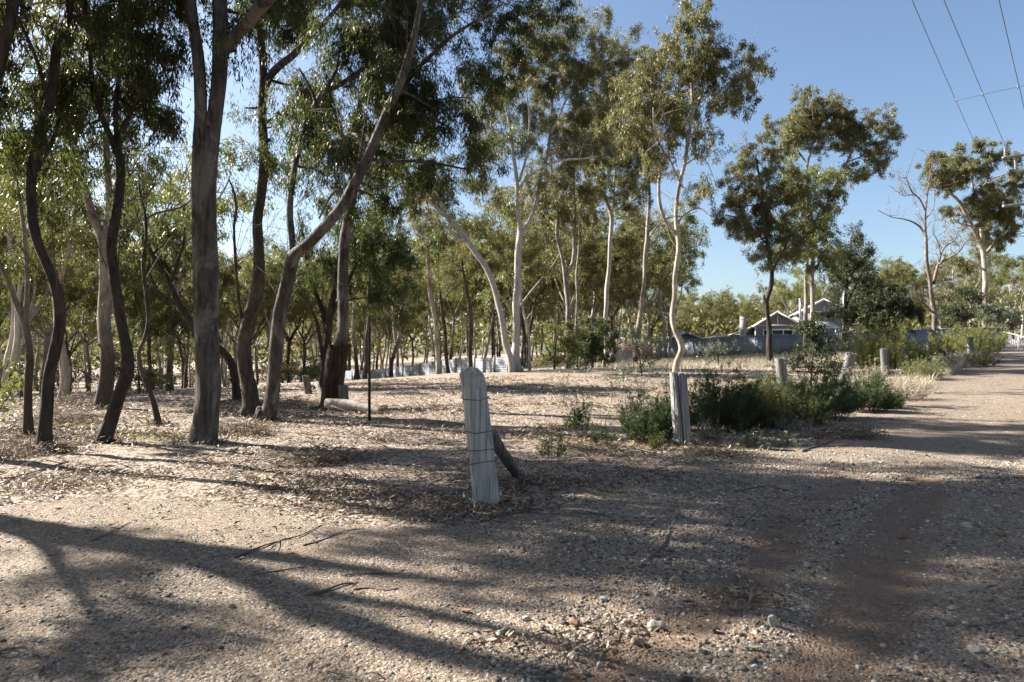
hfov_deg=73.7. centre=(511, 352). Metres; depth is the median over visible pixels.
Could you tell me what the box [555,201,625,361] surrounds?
gum tree
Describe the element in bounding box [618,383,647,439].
shrub
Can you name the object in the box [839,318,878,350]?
bush
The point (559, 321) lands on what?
gum tree
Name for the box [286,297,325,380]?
gum tree
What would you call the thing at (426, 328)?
gum tree
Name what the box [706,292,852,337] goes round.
house
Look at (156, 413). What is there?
gum tree
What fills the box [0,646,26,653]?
stick
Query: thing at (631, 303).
gum tree
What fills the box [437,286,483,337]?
gum tree
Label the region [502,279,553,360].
gum tree
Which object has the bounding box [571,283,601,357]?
gum tree
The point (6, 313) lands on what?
gum tree
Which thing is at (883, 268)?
gum tree
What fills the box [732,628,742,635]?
stone
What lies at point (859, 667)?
stone
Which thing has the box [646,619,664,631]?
stone
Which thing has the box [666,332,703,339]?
shed
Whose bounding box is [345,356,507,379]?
tin fence
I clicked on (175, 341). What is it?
gum tree
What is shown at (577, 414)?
shrub
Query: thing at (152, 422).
leaf drift
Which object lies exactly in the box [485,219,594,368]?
gum tree
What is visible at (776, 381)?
shrub
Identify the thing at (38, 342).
gum tree
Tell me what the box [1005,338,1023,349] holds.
picket fence
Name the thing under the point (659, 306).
gum tree
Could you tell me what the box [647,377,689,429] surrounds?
shrub
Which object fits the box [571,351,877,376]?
dry grass
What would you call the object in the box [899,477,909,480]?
stone
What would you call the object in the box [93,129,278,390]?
gum tree
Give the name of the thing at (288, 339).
gum tree
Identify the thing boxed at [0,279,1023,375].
woods
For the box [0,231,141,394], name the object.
gum tree
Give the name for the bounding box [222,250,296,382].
gum tree
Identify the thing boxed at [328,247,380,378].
gum tree
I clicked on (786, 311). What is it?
gum tree
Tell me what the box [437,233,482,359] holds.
gum tree
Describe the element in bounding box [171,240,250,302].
gum tree
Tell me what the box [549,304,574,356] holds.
gum tree
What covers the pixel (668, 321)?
gum tree
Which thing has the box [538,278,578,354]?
gum tree
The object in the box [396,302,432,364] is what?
gum tree
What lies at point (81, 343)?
gum tree
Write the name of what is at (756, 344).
steel fence
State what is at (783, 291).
gum tree
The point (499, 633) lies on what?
stone
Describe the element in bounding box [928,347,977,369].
shrub
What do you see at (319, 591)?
stick
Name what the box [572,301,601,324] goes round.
gum tree
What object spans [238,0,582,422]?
gum tree
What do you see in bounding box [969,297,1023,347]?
tree
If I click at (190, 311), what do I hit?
gum tree
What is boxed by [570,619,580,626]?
stone
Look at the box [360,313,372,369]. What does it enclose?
gum tree
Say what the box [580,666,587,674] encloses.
stone
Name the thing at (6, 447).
brush pile
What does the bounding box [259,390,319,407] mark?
brush pile
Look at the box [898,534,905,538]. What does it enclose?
stone
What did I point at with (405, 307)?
gum tree
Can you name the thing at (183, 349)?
gum tree
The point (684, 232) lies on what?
gum tree
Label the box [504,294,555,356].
gum tree
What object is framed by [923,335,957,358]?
shrub
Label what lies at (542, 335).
gum tree
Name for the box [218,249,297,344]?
gum tree
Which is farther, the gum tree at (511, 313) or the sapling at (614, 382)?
the gum tree at (511, 313)
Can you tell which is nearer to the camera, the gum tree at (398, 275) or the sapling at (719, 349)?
the sapling at (719, 349)
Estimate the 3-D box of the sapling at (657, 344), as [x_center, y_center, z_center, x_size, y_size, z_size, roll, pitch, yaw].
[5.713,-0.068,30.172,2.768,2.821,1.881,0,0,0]
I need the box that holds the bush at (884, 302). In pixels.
[846,276,926,343]
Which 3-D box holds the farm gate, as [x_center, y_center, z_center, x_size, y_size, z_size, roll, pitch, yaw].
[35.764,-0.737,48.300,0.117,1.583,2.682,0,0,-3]
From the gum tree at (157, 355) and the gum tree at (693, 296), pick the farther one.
the gum tree at (693, 296)
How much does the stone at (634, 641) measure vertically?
0.066 m
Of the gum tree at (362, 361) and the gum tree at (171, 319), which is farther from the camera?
the gum tree at (362, 361)
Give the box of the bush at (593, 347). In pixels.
[563,312,620,367]
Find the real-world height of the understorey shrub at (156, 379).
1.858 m
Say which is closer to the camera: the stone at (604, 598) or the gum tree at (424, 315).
the stone at (604, 598)
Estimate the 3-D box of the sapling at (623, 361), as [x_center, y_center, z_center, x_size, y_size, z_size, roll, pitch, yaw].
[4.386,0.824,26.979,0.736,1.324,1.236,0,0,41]
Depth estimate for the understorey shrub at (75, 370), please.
41.85 m
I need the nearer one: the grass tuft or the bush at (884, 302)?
the grass tuft
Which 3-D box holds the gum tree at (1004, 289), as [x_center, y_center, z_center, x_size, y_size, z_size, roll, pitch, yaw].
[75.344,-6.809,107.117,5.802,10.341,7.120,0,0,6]
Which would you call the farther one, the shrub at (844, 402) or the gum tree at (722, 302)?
the gum tree at (722, 302)
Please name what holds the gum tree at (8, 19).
on the ground at (117, 454)
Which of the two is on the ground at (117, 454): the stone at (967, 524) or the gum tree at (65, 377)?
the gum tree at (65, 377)
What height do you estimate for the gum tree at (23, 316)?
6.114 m
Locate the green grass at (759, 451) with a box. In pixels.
[12,421,799,457]
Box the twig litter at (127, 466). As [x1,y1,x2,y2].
[0,382,806,536]
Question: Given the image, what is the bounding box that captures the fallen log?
[324,398,382,413]
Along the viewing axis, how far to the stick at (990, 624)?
3.75 m
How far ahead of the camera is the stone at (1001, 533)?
5.54 m
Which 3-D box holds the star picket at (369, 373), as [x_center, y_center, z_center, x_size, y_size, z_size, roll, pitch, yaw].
[-3.054,0.614,14.593,0.064,2.308,0.056,0,0,0]
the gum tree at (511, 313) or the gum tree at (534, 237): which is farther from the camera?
the gum tree at (511, 313)
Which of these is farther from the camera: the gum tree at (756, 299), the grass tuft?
the gum tree at (756, 299)
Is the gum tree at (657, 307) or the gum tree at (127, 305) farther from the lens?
the gum tree at (657, 307)
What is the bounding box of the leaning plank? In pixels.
[314,381,321,396]
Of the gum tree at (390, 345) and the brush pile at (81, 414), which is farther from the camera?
the gum tree at (390, 345)
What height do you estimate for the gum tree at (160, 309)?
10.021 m
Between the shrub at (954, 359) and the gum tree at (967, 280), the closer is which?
the shrub at (954, 359)
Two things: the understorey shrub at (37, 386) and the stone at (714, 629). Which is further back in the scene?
the understorey shrub at (37, 386)
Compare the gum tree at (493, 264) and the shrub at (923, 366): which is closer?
the shrub at (923, 366)
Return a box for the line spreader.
[956,85,1020,101]
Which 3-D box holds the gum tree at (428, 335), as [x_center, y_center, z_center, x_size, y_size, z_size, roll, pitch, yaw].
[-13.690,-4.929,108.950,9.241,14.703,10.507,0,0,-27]
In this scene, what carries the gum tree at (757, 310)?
on the ground at (117, 454)
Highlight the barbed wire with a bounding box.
[487,388,655,399]
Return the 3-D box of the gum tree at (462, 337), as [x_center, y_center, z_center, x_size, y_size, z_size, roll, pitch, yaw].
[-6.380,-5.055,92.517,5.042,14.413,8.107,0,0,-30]
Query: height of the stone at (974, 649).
0.046 m
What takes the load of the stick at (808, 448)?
on the dirt road
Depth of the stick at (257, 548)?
5.17 m
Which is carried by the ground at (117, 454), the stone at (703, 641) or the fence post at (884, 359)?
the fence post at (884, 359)
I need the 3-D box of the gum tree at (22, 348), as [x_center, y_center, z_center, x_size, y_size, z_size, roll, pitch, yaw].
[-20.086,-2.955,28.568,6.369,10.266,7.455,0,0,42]
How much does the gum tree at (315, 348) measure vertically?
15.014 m
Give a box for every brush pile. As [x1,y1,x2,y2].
[0,409,88,460]
[1,401,106,425]
[33,386,95,408]
[183,408,284,437]
[258,433,378,468]
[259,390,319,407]
[793,408,892,441]
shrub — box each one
[0,360,17,390]
[0,362,39,385]
[32,374,58,393]
[33,359,99,392]
[85,347,181,393]
[148,372,176,388]
[177,367,194,386]
[221,370,240,385]
[254,355,301,382]
[281,350,348,382]
[283,350,320,379]
[289,353,348,382]
[533,424,569,457]
[563,393,595,434]
[588,407,618,445]
[611,337,659,360]
[613,381,672,442]
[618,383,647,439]
[622,339,667,359]
[645,431,669,450]
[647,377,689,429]
[688,346,764,433]
[691,413,727,439]
[721,367,801,428]
[730,424,762,446]
[749,361,812,403]
[762,372,841,425]
[769,422,807,446]
[772,410,813,430]
[786,356,868,419]
[834,357,901,412]
[841,358,896,388]
[845,314,908,373]
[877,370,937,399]
[880,309,917,368]
[881,387,907,408]
[895,353,950,379]
[907,334,938,362]
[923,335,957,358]
[927,319,1001,354]
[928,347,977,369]
[963,341,1006,366]
[968,317,1009,353]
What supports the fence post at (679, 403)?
on the ground at (117, 454)
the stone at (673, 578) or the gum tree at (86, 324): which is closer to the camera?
the stone at (673, 578)
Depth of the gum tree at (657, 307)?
79.68 m
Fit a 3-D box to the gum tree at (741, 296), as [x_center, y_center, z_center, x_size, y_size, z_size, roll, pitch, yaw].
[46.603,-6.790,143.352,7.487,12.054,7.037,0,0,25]
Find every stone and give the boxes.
[495,630,503,636]
[522,616,530,620]
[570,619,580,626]
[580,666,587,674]
[599,596,607,601]
[630,636,644,645]
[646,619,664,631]
[668,575,680,582]
[698,638,708,644]
[712,626,720,634]
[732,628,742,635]
[768,614,777,626]
[776,485,792,490]
[855,665,862,669]
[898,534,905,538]
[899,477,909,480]
[947,605,955,609]
[961,522,972,527]
[966,645,981,652]
[996,531,1006,536]
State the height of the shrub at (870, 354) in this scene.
2.719 m
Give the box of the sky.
[0,0,1023,360]
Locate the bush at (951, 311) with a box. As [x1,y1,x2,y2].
[925,284,996,327]
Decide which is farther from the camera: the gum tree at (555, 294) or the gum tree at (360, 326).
the gum tree at (360, 326)
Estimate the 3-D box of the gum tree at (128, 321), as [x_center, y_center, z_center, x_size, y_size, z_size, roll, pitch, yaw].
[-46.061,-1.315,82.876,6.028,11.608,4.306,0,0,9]
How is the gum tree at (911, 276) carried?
on the ground at (117, 454)
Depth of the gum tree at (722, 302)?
137.66 m
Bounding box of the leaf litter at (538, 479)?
[0,369,1020,681]
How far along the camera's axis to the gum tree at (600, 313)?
65.51 m
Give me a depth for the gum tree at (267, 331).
51.94 m
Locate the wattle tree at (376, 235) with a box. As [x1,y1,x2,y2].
[267,193,442,385]
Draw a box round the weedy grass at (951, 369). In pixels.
[847,348,994,395]
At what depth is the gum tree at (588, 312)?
93.51 m
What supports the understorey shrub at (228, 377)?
on the ground at (117, 454)
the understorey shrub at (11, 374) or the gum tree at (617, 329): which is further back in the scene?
the gum tree at (617, 329)
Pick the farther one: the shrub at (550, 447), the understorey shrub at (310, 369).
the understorey shrub at (310, 369)
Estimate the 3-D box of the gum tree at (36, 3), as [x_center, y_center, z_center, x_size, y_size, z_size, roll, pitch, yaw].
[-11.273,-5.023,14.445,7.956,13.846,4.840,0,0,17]
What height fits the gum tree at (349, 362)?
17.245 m
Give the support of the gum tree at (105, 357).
on the ground at (117, 454)
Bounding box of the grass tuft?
[681,427,697,464]
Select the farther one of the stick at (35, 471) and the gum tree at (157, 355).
the gum tree at (157, 355)
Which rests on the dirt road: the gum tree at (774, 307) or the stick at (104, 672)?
the stick at (104, 672)
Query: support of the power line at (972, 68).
attached to the power pole
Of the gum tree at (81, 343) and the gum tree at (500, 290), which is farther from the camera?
the gum tree at (81, 343)
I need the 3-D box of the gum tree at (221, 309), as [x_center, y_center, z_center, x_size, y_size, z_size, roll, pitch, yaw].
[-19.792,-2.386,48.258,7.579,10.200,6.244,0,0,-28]
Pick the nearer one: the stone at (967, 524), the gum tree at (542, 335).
the stone at (967, 524)
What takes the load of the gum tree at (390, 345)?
on the ground at (117, 454)
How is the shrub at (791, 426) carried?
on the ground at (117, 454)
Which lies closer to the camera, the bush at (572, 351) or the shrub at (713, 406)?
the shrub at (713, 406)
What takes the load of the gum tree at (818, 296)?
on the ground at (117, 454)
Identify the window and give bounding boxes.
[762,329,793,334]
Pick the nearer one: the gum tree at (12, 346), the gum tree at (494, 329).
the gum tree at (12, 346)
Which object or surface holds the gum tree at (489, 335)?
on the ground at (117, 454)
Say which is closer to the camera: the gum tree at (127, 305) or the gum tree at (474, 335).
the gum tree at (127, 305)
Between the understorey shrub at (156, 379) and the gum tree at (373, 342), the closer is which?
the understorey shrub at (156, 379)
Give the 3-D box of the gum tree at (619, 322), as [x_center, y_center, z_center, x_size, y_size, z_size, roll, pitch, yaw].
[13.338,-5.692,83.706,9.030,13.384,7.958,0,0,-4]
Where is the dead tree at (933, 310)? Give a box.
[878,147,985,342]
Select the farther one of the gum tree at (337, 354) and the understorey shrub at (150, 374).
the understorey shrub at (150, 374)
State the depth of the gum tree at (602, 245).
57.71 m
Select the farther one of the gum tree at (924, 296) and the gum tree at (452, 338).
the gum tree at (924, 296)
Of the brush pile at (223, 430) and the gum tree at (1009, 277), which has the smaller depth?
the brush pile at (223, 430)
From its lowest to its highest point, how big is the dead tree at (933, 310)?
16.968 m
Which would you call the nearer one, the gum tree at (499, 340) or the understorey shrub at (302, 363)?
the understorey shrub at (302, 363)
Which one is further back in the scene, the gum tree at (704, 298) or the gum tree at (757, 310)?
the gum tree at (757, 310)
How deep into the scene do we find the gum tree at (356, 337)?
96.99 m
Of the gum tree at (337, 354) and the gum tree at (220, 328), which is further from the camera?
the gum tree at (220, 328)
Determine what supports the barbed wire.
attached to the fence post at (482, 461)
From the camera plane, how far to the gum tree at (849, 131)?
49.90 m
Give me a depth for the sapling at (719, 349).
40.02 m
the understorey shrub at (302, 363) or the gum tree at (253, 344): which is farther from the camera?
the gum tree at (253, 344)
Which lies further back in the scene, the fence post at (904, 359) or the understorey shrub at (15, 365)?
the understorey shrub at (15, 365)
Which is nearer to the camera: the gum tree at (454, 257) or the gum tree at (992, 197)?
the gum tree at (454, 257)
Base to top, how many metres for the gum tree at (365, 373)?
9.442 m
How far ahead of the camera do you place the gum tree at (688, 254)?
60.98 m
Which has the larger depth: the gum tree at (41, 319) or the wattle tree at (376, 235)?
the gum tree at (41, 319)
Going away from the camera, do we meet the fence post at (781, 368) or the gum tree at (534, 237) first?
the fence post at (781, 368)
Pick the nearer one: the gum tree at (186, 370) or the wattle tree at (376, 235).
the wattle tree at (376, 235)
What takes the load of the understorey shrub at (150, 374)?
on the ground at (117, 454)
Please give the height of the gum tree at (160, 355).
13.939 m
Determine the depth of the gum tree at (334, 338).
104.41 m
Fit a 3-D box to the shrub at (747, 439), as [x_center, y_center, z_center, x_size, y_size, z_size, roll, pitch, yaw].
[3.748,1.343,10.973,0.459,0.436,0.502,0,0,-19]
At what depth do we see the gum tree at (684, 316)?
118.14 m
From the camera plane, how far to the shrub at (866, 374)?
23.46 m
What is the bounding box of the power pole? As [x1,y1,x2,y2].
[1002,147,1023,236]
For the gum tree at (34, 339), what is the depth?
63.35 m
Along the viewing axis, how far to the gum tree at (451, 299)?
77.26 m
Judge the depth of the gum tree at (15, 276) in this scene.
31.53 m
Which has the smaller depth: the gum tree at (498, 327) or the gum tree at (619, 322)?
the gum tree at (619, 322)
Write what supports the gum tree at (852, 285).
on the ground at (117, 454)
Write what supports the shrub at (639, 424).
on the ground at (117, 454)
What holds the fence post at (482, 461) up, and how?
on the ground at (117, 454)
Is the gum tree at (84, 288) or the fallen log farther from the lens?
the gum tree at (84, 288)
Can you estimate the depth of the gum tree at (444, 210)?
35.27 m
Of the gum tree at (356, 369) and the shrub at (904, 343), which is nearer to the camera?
the shrub at (904, 343)
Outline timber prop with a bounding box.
[492,430,521,477]
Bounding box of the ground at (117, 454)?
[0,339,1022,526]
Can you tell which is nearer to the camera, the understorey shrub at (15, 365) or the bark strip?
the bark strip
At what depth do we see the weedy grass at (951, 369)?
26.83 m
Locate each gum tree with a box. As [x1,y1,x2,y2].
[0,0,50,147]
[0,0,189,449]
[0,115,68,435]
[0,145,122,403]
[0,149,61,400]
[0,177,104,397]
[0,204,67,386]
[0,223,38,300]
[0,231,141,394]
[0,297,34,346]
[0,311,92,390]
[0,314,78,356]
[0,330,9,361]
[1,0,129,57]
[3,231,92,395]
[4,251,97,341]
[4,282,50,299]
[5,44,181,408]
[5,326,49,377]
[17,0,258,443]
[21,220,92,354]
[30,259,152,391]
[30,265,112,392]
[30,272,94,347]
[32,307,42,350]
[50,117,233,425]
[66,307,96,388]
[66,310,112,354]
[80,265,145,335]
[87,230,192,389]
[91,225,156,390]
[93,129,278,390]
[102,0,368,443]
[103,193,241,401]
[111,314,142,340]
[122,245,179,389]
[126,280,192,387]
[129,287,192,341]
[137,301,179,384]
[152,319,191,373]
[153,241,227,387]
[157,236,188,385]
[161,316,182,374]
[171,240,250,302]
[178,243,289,369]
[182,288,193,387]
[183,273,261,374]
[216,0,425,415]
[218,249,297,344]
[219,285,235,386]
[219,304,243,385]
[219,319,233,379]
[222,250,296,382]
[225,282,286,384]
[233,230,286,381]
[233,326,265,377]
[235,236,328,382]
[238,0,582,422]
[243,280,269,344]
[262,250,352,381]
[267,265,337,356]
[271,0,472,409]
[283,304,314,361]
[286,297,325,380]
[295,317,309,342]
[299,316,336,363]
[315,245,357,370]
[315,337,316,359]
[317,301,373,339]
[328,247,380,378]
[332,307,378,370]
[332,330,336,344]
[348,261,389,369]
[349,262,427,368]
[349,284,417,367]
[349,298,396,369]
[352,238,434,366]
[359,127,516,372]
[360,241,401,379]
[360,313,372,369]
[371,321,396,365]
[375,323,379,368]
[377,289,429,364]
[380,207,484,357]
[381,298,426,362]
[382,249,435,376]
[382,334,386,363]
[389,167,472,373]
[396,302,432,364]
[408,216,477,373]
[411,312,455,362]
[420,279,455,359]
[420,292,447,362]
[421,282,440,360]
[424,279,481,359]
[430,206,522,367]
[431,269,508,336]
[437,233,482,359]
[437,269,480,357]
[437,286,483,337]
[445,180,593,314]
[455,288,487,357]
[458,0,660,371]
[459,297,503,357]
[461,272,513,357]
[468,230,536,357]
[473,288,485,357]
[476,202,560,367]
[478,241,507,355]
[480,250,571,364]
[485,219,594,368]
[487,289,510,356]
[487,292,525,356]
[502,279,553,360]
[503,166,638,366]
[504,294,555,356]
[505,209,552,370]
[512,95,626,368]
[522,244,572,356]
[523,214,621,321]
[524,276,585,341]
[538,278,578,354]
[539,250,602,332]
[540,234,611,360]
[543,300,597,327]
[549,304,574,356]
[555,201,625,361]
[562,216,663,351]
[571,252,605,351]
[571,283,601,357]
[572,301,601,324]
[576,100,664,366]
[583,295,612,338]
[586,265,647,345]
[587,27,710,364]
[589,228,640,340]
[594,0,777,385]
[594,206,692,359]
[595,190,711,358]
[616,304,621,351]
[617,269,647,351]
[620,285,682,341]
[626,271,650,342]
[638,248,693,338]
[645,285,667,337]
[647,247,690,357]
[649,239,704,358]
[665,289,698,332]
[665,290,698,332]
[676,299,715,333]
[684,297,702,330]
[695,289,736,333]
[696,284,733,336]
[704,292,735,323]
[710,127,812,362]
[722,295,761,331]
[723,292,748,323]
[723,299,756,328]
[740,303,765,325]
[748,297,774,323]
[750,293,777,323]
[751,279,797,314]
[761,83,908,355]
[761,265,819,314]
[771,153,852,358]
[771,278,809,315]
[791,277,836,311]
[795,277,832,308]
[816,219,885,353]
[843,265,908,313]
[848,255,885,329]
[853,256,924,329]
[872,263,940,327]
[874,255,915,288]
[886,263,921,327]
[908,255,970,327]
[911,259,953,306]
[914,135,1023,326]
[923,255,994,310]
[926,230,1023,327]
[955,269,1012,326]
[976,281,1015,326]
[977,249,1023,340]
[995,258,1023,340]
[1015,270,1023,288]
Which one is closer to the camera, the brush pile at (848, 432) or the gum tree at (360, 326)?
the brush pile at (848, 432)
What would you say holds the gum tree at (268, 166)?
on the ground at (117, 454)
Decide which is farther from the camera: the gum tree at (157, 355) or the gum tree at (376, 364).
the gum tree at (376, 364)
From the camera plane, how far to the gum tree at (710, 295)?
129.97 m
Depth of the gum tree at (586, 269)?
53.45 m
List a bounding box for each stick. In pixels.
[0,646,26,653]
[4,460,68,478]
[85,666,139,679]
[91,519,135,540]
[221,406,246,418]
[234,524,321,559]
[250,566,305,575]
[303,528,363,545]
[307,582,353,595]
[341,573,397,575]
[354,587,397,590]
[645,525,670,573]
[801,437,836,451]
[966,618,1018,626]
[975,476,1009,479]
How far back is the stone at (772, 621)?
3.75 m
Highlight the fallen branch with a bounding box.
[331,405,358,413]
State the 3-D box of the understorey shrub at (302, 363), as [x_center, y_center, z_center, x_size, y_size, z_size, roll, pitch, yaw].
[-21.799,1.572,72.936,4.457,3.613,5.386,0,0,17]
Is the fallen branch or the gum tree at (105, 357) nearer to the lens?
the fallen branch
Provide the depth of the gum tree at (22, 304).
37.92 m
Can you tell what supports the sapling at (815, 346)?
on the ground at (117, 454)
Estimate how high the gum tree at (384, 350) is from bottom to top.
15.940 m
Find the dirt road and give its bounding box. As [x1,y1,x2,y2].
[0,340,1023,681]
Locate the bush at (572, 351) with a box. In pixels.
[531,319,588,369]
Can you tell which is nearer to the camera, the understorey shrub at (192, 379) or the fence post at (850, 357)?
the fence post at (850, 357)
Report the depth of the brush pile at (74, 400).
19.34 m
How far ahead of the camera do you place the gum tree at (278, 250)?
58.23 m
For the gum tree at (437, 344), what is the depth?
39.89 m
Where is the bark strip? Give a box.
[744,645,763,647]
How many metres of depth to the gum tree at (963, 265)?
75.53 m
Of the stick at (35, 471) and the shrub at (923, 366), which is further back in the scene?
the shrub at (923, 366)
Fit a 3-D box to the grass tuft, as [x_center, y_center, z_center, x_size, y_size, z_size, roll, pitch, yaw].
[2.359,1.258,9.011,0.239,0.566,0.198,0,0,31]
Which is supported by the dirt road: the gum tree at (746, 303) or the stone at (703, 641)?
the stone at (703, 641)
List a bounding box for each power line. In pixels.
[912,0,977,148]
[944,0,1005,146]
[999,0,1023,106]
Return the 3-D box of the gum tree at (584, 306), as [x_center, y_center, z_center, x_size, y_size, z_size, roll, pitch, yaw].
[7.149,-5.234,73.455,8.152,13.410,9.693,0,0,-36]
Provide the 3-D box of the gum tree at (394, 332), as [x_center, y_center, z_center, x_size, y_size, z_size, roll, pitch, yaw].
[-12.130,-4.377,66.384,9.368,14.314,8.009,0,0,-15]
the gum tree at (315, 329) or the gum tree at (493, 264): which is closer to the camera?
the gum tree at (493, 264)
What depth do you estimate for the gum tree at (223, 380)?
50.61 m
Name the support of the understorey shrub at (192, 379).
on the ground at (117, 454)
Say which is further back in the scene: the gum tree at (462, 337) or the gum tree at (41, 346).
the gum tree at (41, 346)
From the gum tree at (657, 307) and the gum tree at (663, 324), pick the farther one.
the gum tree at (657, 307)
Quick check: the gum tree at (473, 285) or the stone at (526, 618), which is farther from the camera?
the gum tree at (473, 285)
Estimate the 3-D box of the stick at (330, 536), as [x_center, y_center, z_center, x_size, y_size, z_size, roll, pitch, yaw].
[-1.454,1.489,5.535,0.066,0.030,0.660,0,0,31]
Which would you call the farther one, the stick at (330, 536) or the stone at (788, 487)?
the stone at (788, 487)
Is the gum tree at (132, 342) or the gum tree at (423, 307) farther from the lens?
the gum tree at (423, 307)
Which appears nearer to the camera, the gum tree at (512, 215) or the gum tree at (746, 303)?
the gum tree at (512, 215)
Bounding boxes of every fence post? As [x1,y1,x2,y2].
[302,375,312,393]
[338,385,348,411]
[459,367,499,508]
[669,372,691,446]
[775,358,787,389]
[840,352,855,382]
[880,348,888,375]
[902,348,907,370]
[967,337,973,352]
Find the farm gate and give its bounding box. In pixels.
[1003,331,1023,351]
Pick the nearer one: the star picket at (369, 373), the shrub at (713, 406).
the shrub at (713, 406)
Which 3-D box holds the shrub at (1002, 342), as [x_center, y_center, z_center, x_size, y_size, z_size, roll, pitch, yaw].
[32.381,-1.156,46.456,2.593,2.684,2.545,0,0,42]
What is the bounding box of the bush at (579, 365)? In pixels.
[563,356,592,369]
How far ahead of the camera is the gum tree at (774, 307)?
101.15 m
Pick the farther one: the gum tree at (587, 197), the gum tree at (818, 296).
the gum tree at (818, 296)
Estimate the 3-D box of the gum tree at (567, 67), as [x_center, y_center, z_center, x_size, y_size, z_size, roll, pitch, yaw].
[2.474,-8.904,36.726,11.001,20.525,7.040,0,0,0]
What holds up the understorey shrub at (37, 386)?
on the ground at (117, 454)
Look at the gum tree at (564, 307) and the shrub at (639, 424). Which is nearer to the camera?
the shrub at (639, 424)
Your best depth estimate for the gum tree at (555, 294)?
64.03 m
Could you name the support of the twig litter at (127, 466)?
on the ground at (117, 454)
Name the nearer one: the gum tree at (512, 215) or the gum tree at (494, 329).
the gum tree at (512, 215)
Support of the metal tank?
on the ground at (117, 454)
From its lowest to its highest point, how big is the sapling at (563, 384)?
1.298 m
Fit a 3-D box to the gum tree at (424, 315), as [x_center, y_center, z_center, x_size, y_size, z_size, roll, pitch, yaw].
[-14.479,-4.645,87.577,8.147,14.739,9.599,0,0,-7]
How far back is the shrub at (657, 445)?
10.59 m
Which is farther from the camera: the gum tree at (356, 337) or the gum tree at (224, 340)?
the gum tree at (356, 337)
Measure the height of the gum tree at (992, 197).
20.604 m
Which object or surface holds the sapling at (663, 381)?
on the ground at (117, 454)
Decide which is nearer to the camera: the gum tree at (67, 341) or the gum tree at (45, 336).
the gum tree at (45, 336)
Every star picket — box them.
[368,327,370,420]
[894,335,895,372]
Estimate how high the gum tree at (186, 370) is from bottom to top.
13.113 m
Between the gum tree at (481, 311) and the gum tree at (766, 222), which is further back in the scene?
the gum tree at (481, 311)
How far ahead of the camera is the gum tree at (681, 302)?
138.15 m
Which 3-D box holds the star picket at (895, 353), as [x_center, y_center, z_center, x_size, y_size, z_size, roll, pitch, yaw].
[16.064,0.237,28.593,0.064,1.921,0.056,0,0,0]
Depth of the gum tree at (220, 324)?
54.86 m
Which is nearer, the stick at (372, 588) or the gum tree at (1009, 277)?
the stick at (372, 588)
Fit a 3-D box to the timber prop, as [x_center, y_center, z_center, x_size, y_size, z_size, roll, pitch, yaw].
[-0.032,1.204,7.778,0.214,0.755,1.231,0,0,16]
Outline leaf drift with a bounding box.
[0,382,730,524]
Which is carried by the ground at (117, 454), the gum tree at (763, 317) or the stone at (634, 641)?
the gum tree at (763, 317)
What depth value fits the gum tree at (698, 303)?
142.68 m
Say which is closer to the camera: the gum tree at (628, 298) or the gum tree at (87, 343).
the gum tree at (87, 343)
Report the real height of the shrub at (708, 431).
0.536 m
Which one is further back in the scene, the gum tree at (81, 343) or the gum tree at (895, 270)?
the gum tree at (81, 343)
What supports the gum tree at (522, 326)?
on the ground at (117, 454)
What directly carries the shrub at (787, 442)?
on the ground at (117, 454)
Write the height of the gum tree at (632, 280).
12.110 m
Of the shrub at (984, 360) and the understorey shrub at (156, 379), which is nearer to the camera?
the shrub at (984, 360)
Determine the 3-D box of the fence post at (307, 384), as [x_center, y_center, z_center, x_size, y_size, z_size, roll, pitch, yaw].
[-7.188,1.164,24.001,0.383,0.731,0.200,0,0,0]
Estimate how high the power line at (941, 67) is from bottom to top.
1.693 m
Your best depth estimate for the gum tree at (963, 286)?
103.01 m
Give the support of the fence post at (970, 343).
on the ground at (117, 454)
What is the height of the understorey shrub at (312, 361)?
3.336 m
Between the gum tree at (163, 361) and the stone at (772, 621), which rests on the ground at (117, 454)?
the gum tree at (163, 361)
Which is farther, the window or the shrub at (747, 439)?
the window
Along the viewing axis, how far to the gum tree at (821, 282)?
109.83 m
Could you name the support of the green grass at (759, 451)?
on the ground at (117, 454)
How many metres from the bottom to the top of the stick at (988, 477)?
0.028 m
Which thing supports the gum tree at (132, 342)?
on the ground at (117, 454)
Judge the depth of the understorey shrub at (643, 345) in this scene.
57.14 m
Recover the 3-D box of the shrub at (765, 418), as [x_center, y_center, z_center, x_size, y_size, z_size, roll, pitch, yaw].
[4.861,0.917,13.593,1.678,1.283,1.628,0,0,0]
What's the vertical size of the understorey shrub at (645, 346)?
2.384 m
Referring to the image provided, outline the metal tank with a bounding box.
[609,350,632,365]
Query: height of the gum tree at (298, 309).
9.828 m
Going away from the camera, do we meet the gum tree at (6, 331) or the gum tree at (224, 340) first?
the gum tree at (6, 331)
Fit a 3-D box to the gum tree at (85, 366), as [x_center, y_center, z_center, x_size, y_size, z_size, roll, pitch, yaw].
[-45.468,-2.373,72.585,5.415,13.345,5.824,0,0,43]
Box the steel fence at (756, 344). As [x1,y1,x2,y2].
[655,327,1004,357]
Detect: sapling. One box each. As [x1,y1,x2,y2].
[0,355,39,422]
[550,369,577,400]
[600,368,628,402]
[609,358,631,381]
[611,322,672,374]
[626,371,654,403]
[646,374,669,394]
[695,333,740,365]
[782,311,860,390]
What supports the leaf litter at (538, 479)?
on the ground at (117, 454)
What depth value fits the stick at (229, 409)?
16.98 m
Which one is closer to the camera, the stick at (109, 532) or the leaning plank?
the stick at (109, 532)
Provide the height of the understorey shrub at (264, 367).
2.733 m

